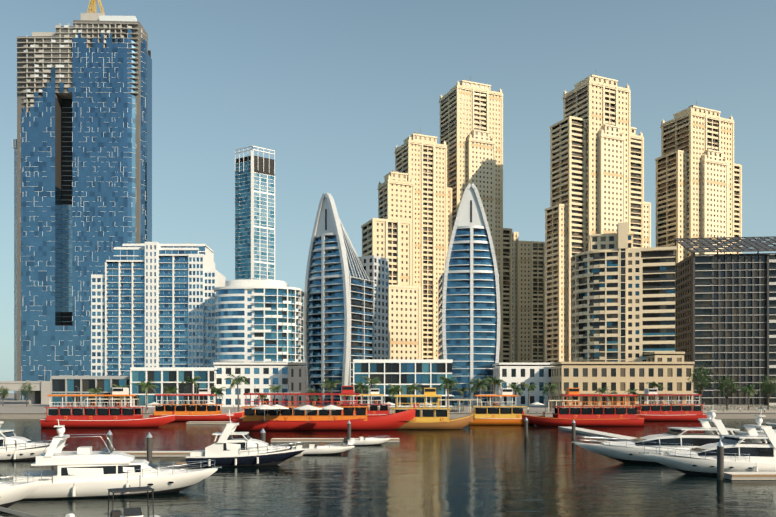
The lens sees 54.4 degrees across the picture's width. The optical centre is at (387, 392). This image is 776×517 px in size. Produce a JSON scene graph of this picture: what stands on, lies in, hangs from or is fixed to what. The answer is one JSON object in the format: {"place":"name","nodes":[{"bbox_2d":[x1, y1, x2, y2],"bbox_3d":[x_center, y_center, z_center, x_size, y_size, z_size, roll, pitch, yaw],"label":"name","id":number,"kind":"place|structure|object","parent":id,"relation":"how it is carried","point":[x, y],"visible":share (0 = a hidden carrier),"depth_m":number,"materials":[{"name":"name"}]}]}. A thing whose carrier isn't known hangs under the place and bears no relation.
{"place":"outdoors","nodes":[
{"label":"outdoors","id":0,"kind":"place"},
{"bbox_2d":[252,404,277,420],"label":"parasol","id":1,"kind":"object","parent":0,"point":[264,406],"visible":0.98,"depth_m":144.03,"materials":[{"name":"white fabric"}]},
{"bbox_2d":[293,405,321,421],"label":"parasol","id":2,"kind":"object","parent":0,"point":[308,407],"visible":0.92,"depth_m":139.96,"materials":[{"name":"white fabric"}]},
{"bbox_2d":[322,405,342,421],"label":"parasol","id":3,"kind":"object","parent":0,"point":[330,407],"visible":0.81,"depth_m":142.01,"materials":[{"name":"white fabric"}]},
{"bbox_2d":[0,419,775,516],"bbox_3d":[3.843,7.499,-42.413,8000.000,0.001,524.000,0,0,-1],"label":"water","id":4,"kind":"structure","parent":0,"point":[468,470],"depth_m":64.50,"materials":[{"name":"liquid"}]},
{"bbox_2d":[0,507,40,516],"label":"railing","id":5,"kind":"object","parent":4,"relation":"on","point":[14,512],"depth_m":41.47,"materials":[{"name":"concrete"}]},
{"bbox_2d":[65,513,74,516],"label":"power pedestal","id":6,"kind":"object","parent":5,"relation":"on","point":[70,515],"visible":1,"depth_m":35.52,"materials":[{"name":"grey"}]},
{"bbox_2d":[0,471,48,507],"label":"yacht","id":7,"kind":"object","parent":4,"relation":"on","point":[11,493],"visible":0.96,"depth_m":48.63,"materials":[{"name":"grey plastic"}]},
{"bbox_2d":[0,421,68,460],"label":"yacht","id":8,"kind":"object","parent":4,"relation":"on","point":[13,447],"visible":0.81,"depth_m":83.16,"materials":[{"name":"grey plastic"}]},
{"bbox_2d":[51,465,57,469],"bbox_3d":[-28.770,6.799,65.158,0.588,5.400,0.588,0,0,-1],"label":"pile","id":9,"kind":"object","parent":4,"relation":"in","point":[54,467],"depth_m":64.93,"materials":[{"name":"metal"}]},
{"bbox_2d":[40,388,174,427],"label":"tour boat","id":10,"kind":"object","parent":4,"relation":"in","point":[103,417],"visible":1,"depth_m":160.70,"materials":[{"name":"paint"}]},
{"bbox_2d":[107,430,112,449],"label":"pile","id":11,"kind":"object","parent":4,"relation":"in","point":[109,436],"visible":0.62,"depth_m":82.91,"materials":[{"name":"metal"}]},
{"bbox_2d":[13,419,221,499],"bbox_3d":[-20.013,5.062,55.772,15.100,6.274,4.684,0,0,-15],"label":"yacht","id":12,"kind":"object","parent":4,"relation":"in","point":[84,472],"visible":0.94,"depth_m":53.99,"materials":[{"name":"grey plastic"}]},
{"bbox_2d":[108,486,159,516],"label":"rib boat","id":13,"kind":"object","parent":4,"relation":"on","point":[133,512],"visible":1,"depth_m":37.79,"materials":[{"name":"grey metal"}]},
{"bbox_2d":[146,432,151,462],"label":"pile","id":14,"kind":"object","parent":4,"relation":"in","point":[149,447],"visible":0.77,"depth_m":77.97,"materials":[{"name":"metal"}]},
{"bbox_2d":[149,389,245,420],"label":"tour boat","id":15,"kind":"object","parent":4,"relation":"in","point":[198,413],"visible":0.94,"depth_m":197.47,"materials":[{"name":"paint"}]},
{"bbox_2d":[176,409,308,466],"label":"yacht","id":16,"kind":"object","parent":4,"relation":"on","point":[226,450],"visible":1,"depth_m":76.69,"materials":[{"name":"white plastic"}]},
{"bbox_2d":[261,429,265,441],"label":"pile","id":17,"kind":"object","parent":4,"relation":"in","point":[263,432],"visible":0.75,"depth_m":87.11,"materials":[{"name":"metal"}]},
{"bbox_2d":[288,442,353,454],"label":"small boat","id":18,"kind":"object","parent":4,"relation":"on","point":[323,449],"visible":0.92,"depth_m":91.11,"materials":[{"name":"grey plastic"}]},
{"bbox_2d":[232,386,416,430],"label":"tour boat","id":19,"kind":"object","parent":4,"relation":"in","point":[289,419],"visible":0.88,"depth_m":149.55,"materials":[{"name":"paint"}]},
{"bbox_2d":[271,404,288,420],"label":"parasol","id":20,"kind":"object","parent":19,"relation":"on","point":[279,406],"visible":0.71,"depth_m":146.24,"materials":[{"name":"white fabric"}]},
{"bbox_2d":[347,420,350,439],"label":"pile","id":21,"kind":"object","parent":4,"relation":"in","point":[349,429],"visible":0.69,"depth_m":113.24,"materials":[{"name":"metal"}]},
{"bbox_2d":[344,435,390,445],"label":"small boat","id":22,"kind":"object","parent":4,"relation":"in","point":[360,441],"visible":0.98,"depth_m":107.26,"materials":[{"name":"grey plastic"}]},
{"bbox_2d":[338,389,409,416],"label":"tour boat","id":23,"kind":"object","parent":4,"relation":"in","point":[375,411],"visible":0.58,"depth_m":202.91,"materials":[{"name":"paint"}]},
{"bbox_2d":[61,421,775,479],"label":"pontoon fingers","id":24,"kind":"object","parent":4,"relation":"on","point":[748,475],"visible":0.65,"depth_m":113.78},
{"bbox_2d":[388,388,473,429],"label":"tour boat","id":25,"kind":"object","parent":4,"relation":"on","point":[434,419],"visible":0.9,"depth_m":153.69,"materials":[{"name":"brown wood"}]},
{"bbox_2d":[468,388,544,424],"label":"tour boat","id":26,"kind":"object","parent":4,"relation":"on","point":[509,416],"visible":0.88,"depth_m":175.40,"materials":[{"name":"paint"}]},
{"bbox_2d":[524,417,527,438],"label":"pile","id":27,"kind":"object","parent":4,"relation":"in","point":[526,429],"visible":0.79,"depth_m":123.63,"materials":[{"name":"metal"}]},
{"bbox_2d":[572,419,575,441],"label":"pile","id":28,"kind":"object","parent":4,"relation":"in","point":[573,431],"visible":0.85,"depth_m":115.67,"materials":[{"name":"metal"}]},
{"bbox_2d":[522,388,643,425],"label":"tour boat","id":29,"kind":"object","parent":4,"relation":"in","point":[603,416],"visible":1,"depth_m":168.38,"materials":[{"name":"paint"}]},
{"bbox_2d":[571,408,744,463],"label":"sport yacht","id":30,"kind":"object","parent":4,"relation":"on","point":[627,451],"visible":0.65,"depth_m":79.15,"materials":[{"name":"grey plastic"}]},
{"bbox_2d":[630,389,706,420],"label":"tour boat","id":31,"kind":"object","parent":4,"relation":"in","point":[656,413],"visible":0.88,"depth_m":199.24,"materials":[{"name":"paint"}]},
{"bbox_2d":[639,409,775,475],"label":"sport yacht","id":32,"kind":"object","parent":4,"relation":"on","point":[756,454],"visible":0.9,"depth_m":67.91,"materials":[{"name":"grey plastic"}]},
{"bbox_2d":[717,440,723,479],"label":"dock pile","id":33,"kind":"object","parent":4,"relation":"in","point":[720,460],"visible":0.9,"depth_m":65.01,"materials":[{"name":"metal"}]},
{"bbox_2d":[732,426,775,443],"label":"sport yacht","id":34,"kind":"object","parent":4,"relation":"on","point":[746,433],"visible":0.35,"depth_m":108.07,"materials":[{"name":"grey plastic"}]},
{"bbox_2d":[764,419,775,426],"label":"sport yacht","id":35,"kind":"object","parent":4,"relation":"on","point":[772,424],"visible":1,"depth_m":138.54,"materials":[{"name":"grey"}]},
{"bbox_2d":[0,393,775,418],"bbox_3d":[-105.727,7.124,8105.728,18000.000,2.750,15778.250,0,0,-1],"label":"quay wall","id":36,"kind":"structure","parent":0,"point":[11,408],"depth_m":237.81,"materials":[{"name":"grey concrete"}]},
{"bbox_2d":[0,386,9,405],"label":"broadleaf tree","id":37,"kind":"object","parent":36,"relation":"on","point":[4,391],"visible":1,"depth_m":332.88,"materials":[{"name":"green plant"}]},
{"bbox_2d":[0,366,49,403],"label":"road bridge","id":38,"kind":"structure","parent":36,"relation":"on","point":[41,389],"depth_m":392.94,"materials":[{"name":"concrete"}]},
{"bbox_2d":[19,381,35,406],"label":"broadleaf tree","id":39,"kind":"object","parent":36,"relation":"on","point":[26,392],"visible":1,"depth_m":323.39,"materials":[{"name":"green plant"}]},
{"bbox_2d":[13,0,151,399],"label":"glass tower","id":40,"kind":"structure","parent":36,"relation":"on","point":[82,144],"depth_m":592.61,"materials":[{"name":"blue glass"}]},
{"bbox_2d":[50,376,129,406],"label":"podium","id":41,"kind":"object","parent":36,"relation":"on","point":[62,385],"visible":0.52,"depth_m":323.73,"materials":[{"name":"teal glass"}]},
{"bbox_2d":[86,387,103,408],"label":"palm tree","id":42,"kind":"object","parent":36,"relation":"on","point":[95,391],"visible":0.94,"depth_m":243.68,"materials":[{"name":"green plant"}]},
{"bbox_2d":[109,384,129,408],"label":"palm tree","id":43,"kind":"object","parent":36,"relation":"on","point":[115,386],"visible":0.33,"depth_m":240.00,"materials":[{"name":"green plant"}]},
{"bbox_2d":[136,380,158,411],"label":"palm tree","id":44,"kind":"object","parent":36,"relation":"on","point":[145,385],"visible":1,"depth_m":232.03,"materials":[{"name":"green plant"}]},
{"bbox_2d":[91,242,225,375],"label":"apartment building","id":45,"kind":"structure","parent":36,"relation":"on","point":[152,304],"depth_m":366.63,"materials":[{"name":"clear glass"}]},
{"bbox_2d":[163,385,179,405],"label":"palm tree","id":46,"kind":"object","parent":36,"relation":"on","point":[169,390],"visible":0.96,"depth_m":234.41,"materials":[{"name":"green plant"}]},
{"bbox_2d":[130,367,216,406],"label":"podium","id":47,"kind":"object","parent":36,"relation":"on","point":[161,377],"visible":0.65,"depth_m":312.28,"materials":[{"name":"teal glass"}]},
{"bbox_2d":[181,376,201,405],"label":"palm tree","id":48,"kind":"object","parent":36,"relation":"on","point":[188,380],"visible":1,"depth_m":229.76,"materials":[{"name":"green plant"}]},
{"bbox_2d":[211,386,226,405],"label":"palm tree","id":49,"kind":"object","parent":36,"relation":"on","point":[216,391],"visible":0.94,"depth_m":236.17,"materials":[{"name":"green plant"}]},
{"bbox_2d":[224,374,248,411],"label":"palm tree","id":50,"kind":"object","parent":36,"relation":"on","point":[237,380],"visible":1,"depth_m":230.46,"materials":[{"name":"green plant"}]},
{"bbox_2d":[213,362,290,406],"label":"building","id":51,"kind":"structure","parent":36,"relation":"on","point":[261,376],"depth_m":316.89,"materials":[{"name":"white concrete"}]},
{"bbox_2d":[234,146,274,279],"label":"slim glass tower","id":52,"kind":"structure","parent":36,"relation":"on","point":[254,229],"depth_m":700.54,"materials":[{"name":"blue glass"}]},
{"bbox_2d":[214,279,303,365],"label":"round building","id":53,"kind":"structure","parent":36,"relation":"on","point":[258,320],"depth_m":347.29,"materials":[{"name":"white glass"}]},
{"bbox_2d":[256,392,266,404],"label":"palm tree","id":54,"kind":"object","parent":36,"relation":"on","point":[264,396],"visible":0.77,"depth_m":238.92,"materials":[{"name":"green plant"}]},
{"bbox_2d":[268,385,282,400],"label":"palm tree","id":55,"kind":"object","parent":36,"relation":"on","point":[272,387],"visible":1,"depth_m":226.66,"materials":[{"name":"green plant"}]},
{"bbox_2d":[288,363,306,405],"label":"low-rise building","id":56,"kind":"structure","parent":36,"relation":"on","point":[297,377],"depth_m":310.07,"materials":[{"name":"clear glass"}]},
{"bbox_2d":[306,388,319,405],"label":"palm tree","id":57,"kind":"object","parent":36,"relation":"on","point":[313,391],"visible":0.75,"depth_m":234.47,"materials":[{"name":"green plant"}]},
{"bbox_2d":[320,378,341,404],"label":"palm tree","id":58,"kind":"object","parent":36,"relation":"on","point":[331,385],"visible":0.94,"depth_m":231.03,"materials":[{"name":"green plant"}]},
{"bbox_2d":[303,193,388,405],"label":"sail tower","id":59,"kind":"structure","parent":36,"relation":"on","point":[346,309],"depth_m":354.32,"materials":[{"name":"blue glass"}]},
{"bbox_2d":[352,381,369,399],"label":"palm tree","id":60,"kind":"object","parent":36,"relation":"on","point":[364,388],"visible":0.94,"depth_m":233.29,"materials":[{"name":"green plant"}]},
{"bbox_2d":[363,376,381,403],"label":"palm tree","id":61,"kind":"object","parent":36,"relation":"on","point":[374,380],"visible":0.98,"depth_m":241.32,"materials":[{"name":"green plant"}]},
{"bbox_2d":[377,170,414,285],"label":"high-rise building","id":62,"kind":"structure","parent":36,"relation":"on","point":[396,195],"depth_m":497.46,"materials":[{"name":"beige concrete"}]},
{"bbox_2d":[387,384,404,411],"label":"palm tree","id":63,"kind":"object","parent":36,"relation":"on","point":[394,389],"visible":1,"depth_m":229.25,"materials":[{"name":"green plant"}]},
{"bbox_2d":[353,359,453,406],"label":"building","id":64,"kind":"structure","parent":36,"relation":"on","point":[425,373],"depth_m":313.57,"materials":[{"name":"teal glass"}]},
{"bbox_2d":[404,383,421,402],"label":"palm tree","id":65,"kind":"object","parent":36,"relation":"on","point":[413,387],"visible":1,"depth_m":234.62,"materials":[{"name":"green plant"}]},
{"bbox_2d":[378,406,460,411],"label":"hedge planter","id":66,"kind":"object","parent":36,"relation":"on","point":[456,410],"visible":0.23,"depth_m":236.85,"materials":[{"name":"green plant"}]},
{"bbox_2d":[394,127,451,358],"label":"skyscraper","id":67,"kind":"structure","parent":36,"relation":"on","point":[420,159],"depth_m":517.11,"materials":[{"name":"beige concrete"}]},
{"bbox_2d":[83,399,773,412],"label":"promenade","id":68,"kind":"structure","parent":36,"relation":"on","point":[368,409],"depth_m":228.25,"materials":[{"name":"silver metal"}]},
{"bbox_2d":[438,375,458,398],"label":"palm tree","id":69,"kind":"object","parent":36,"relation":"on","point":[448,383],"visible":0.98,"depth_m":233.67,"materials":[{"name":"green plant"}]},
{"bbox_2d":[456,387,468,410],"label":"palm tree","id":70,"kind":"object","parent":36,"relation":"on","point":[462,390],"visible":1,"depth_m":241.75,"materials":[{"name":"green plant"}]},
{"bbox_2d":[438,183,500,405],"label":"sail tower","id":71,"kind":"structure","parent":36,"relation":"on","point":[469,318],"depth_m":337.38,"materials":[{"name":"blue glass"}]},
{"bbox_2d":[439,76,511,362],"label":"skyscraper","id":72,"kind":"structure","parent":36,"relation":"on","point":[471,124],"depth_m":537.49,"materials":[{"name":"beige concrete"}]},
{"bbox_2d":[468,378,489,407],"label":"palm tree","id":73,"kind":"object","parent":36,"relation":"on","point":[480,384],"visible":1,"depth_m":231.65,"materials":[{"name":"green plant"}]},
{"bbox_2d":[485,376,504,407],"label":"palm tree","id":74,"kind":"object","parent":36,"relation":"on","point":[494,381],"visible":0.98,"depth_m":237.97,"materials":[{"name":"green plant"}]},
{"bbox_2d":[504,382,524,407],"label":"palm tree","id":75,"kind":"object","parent":36,"relation":"on","point":[517,389],"visible":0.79,"depth_m":232.08,"materials":[{"name":"green plant"}]},
{"bbox_2d":[492,363,553,406],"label":"low-rise building","id":76,"kind":"structure","parent":36,"relation":"on","point":[538,374],"depth_m":316.43,"materials":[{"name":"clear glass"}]},
{"bbox_2d":[512,232,544,362],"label":"high-rise building","id":77,"kind":"structure","parent":36,"relation":"on","point":[528,301],"depth_m":575.37,"materials":[{"name":"beige concrete"}]},
{"bbox_2d":[520,383,537,410],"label":"palm tree","id":78,"kind":"object","parent":36,"relation":"on","point":[531,386],"visible":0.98,"depth_m":239.99,"materials":[{"name":"green plant"}]},
{"bbox_2d":[530,402,543,412],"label":"parasol","id":79,"kind":"object","parent":36,"relation":"on","point":[537,403],"visible":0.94,"depth_m":222.88,"materials":[{"name":"white fabric"}]},
{"bbox_2d":[541,383,558,410],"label":"palm tree","id":80,"kind":"object","parent":36,"relation":"on","point":[549,388],"visible":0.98,"depth_m":245.82,"materials":[{"name":"green plant"}]},
{"bbox_2d":[545,74,650,362],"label":"skyscraper","id":81,"kind":"structure","parent":36,"relation":"on","point":[596,164],"depth_m":474.69,"materials":[{"name":"beige concrete"}]},
{"bbox_2d":[595,387,608,407],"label":"palm tree","id":82,"kind":"object","parent":36,"relation":"on","point":[601,390],"visible":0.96,"depth_m":258.40,"materials":[{"name":"green plant"}]},
{"bbox_2d":[608,389,618,400],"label":"broadleaf tree","id":83,"kind":"object","parent":36,"relation":"on","point":[612,392],"visible":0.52,"depth_m":281.01,"materials":[{"name":"green plant"}]},
{"bbox_2d":[571,222,676,361],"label":"apartment building","id":84,"kind":"structure","parent":36,"relation":"on","point":[622,299],"depth_m":327.86,"materials":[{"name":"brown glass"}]},
{"bbox_2d":[550,362,697,407],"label":"low-rise building","id":85,"kind":"structure","parent":36,"relation":"on","point":[592,377],"depth_m":296.94,"materials":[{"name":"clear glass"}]},
{"bbox_2d":[644,352,684,361],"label":"rooftop structure","id":86,"kind":"object","parent":85,"relation":"on","point":[666,357],"visible":0.12,"depth_m":315.22,"materials":[{"name":"beige concrete"}]},
{"bbox_2d":[625,388,638,407],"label":"palm tree","id":87,"kind":"object","parent":36,"relation":"on","point":[632,392],"visible":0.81,"depth_m":264.65,"materials":[{"name":"green plant"}]},
{"bbox_2d":[645,381,664,405],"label":"palm tree","id":88,"kind":"object","parent":36,"relation":"on","point":[653,384],"visible":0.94,"depth_m":258.81,"materials":[{"name":"green plant"}]},
{"bbox_2d":[655,105,741,263],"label":"skyscraper","id":89,"kind":"structure","parent":36,"relation":"on","point":[698,182],"depth_m":496.99,"materials":[{"name":"beige concrete"}]},
{"bbox_2d":[687,363,713,409],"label":"broadleaf tree","id":90,"kind":"object","parent":36,"relation":"on","point":[704,382],"visible":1,"depth_m":246.65,"materials":[{"name":"green plant"}]},
{"bbox_2d":[674,236,775,405],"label":"apartment building","id":91,"kind":"structure","parent":36,"relation":"on","point":[725,314],"depth_m":347.62,"materials":[{"name":"grey glass"}]},
{"bbox_2d":[714,374,740,409],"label":"broadleaf tree","id":92,"kind":"object","parent":36,"relation":"on","point":[722,385],"visible":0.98,"depth_m":251.62,"materials":[{"name":"green plant"}]},
{"bbox_2d":[701,405,775,411],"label":"railing","id":93,"kind":"object","parent":36,"relation":"on","point":[744,410],"visible":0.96,"depth_m":233.12,"materials":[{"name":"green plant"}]},
{"bbox_2d":[739,383,758,406],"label":"palm tree","id":94,"kind":"object","parent":36,"relation":"on","point":[749,389],"visible":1,"depth_m":246.42,"materials":[{"name":"green plant"}]},
{"bbox_2d":[757,376,775,409],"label":"broadleaf tree","id":95,"kind":"object","parent":36,"relation":"on","point":[770,388],"visible":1,"depth_m":258.76,"materials":[{"name":"green plant"}]},
{"bbox_2d":[0,0,775,392],"label":"sky","id":96,"kind":"structure","parent":0,"point":[332,87],"materials":[{"name":"blue"}]},
{"bbox_2d":[361,218,420,358],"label":"building","id":97,"kind":"structure","parent":0,"point":[390,240],"depth_m":415.54,"materials":[{"name":"beige concrete"}]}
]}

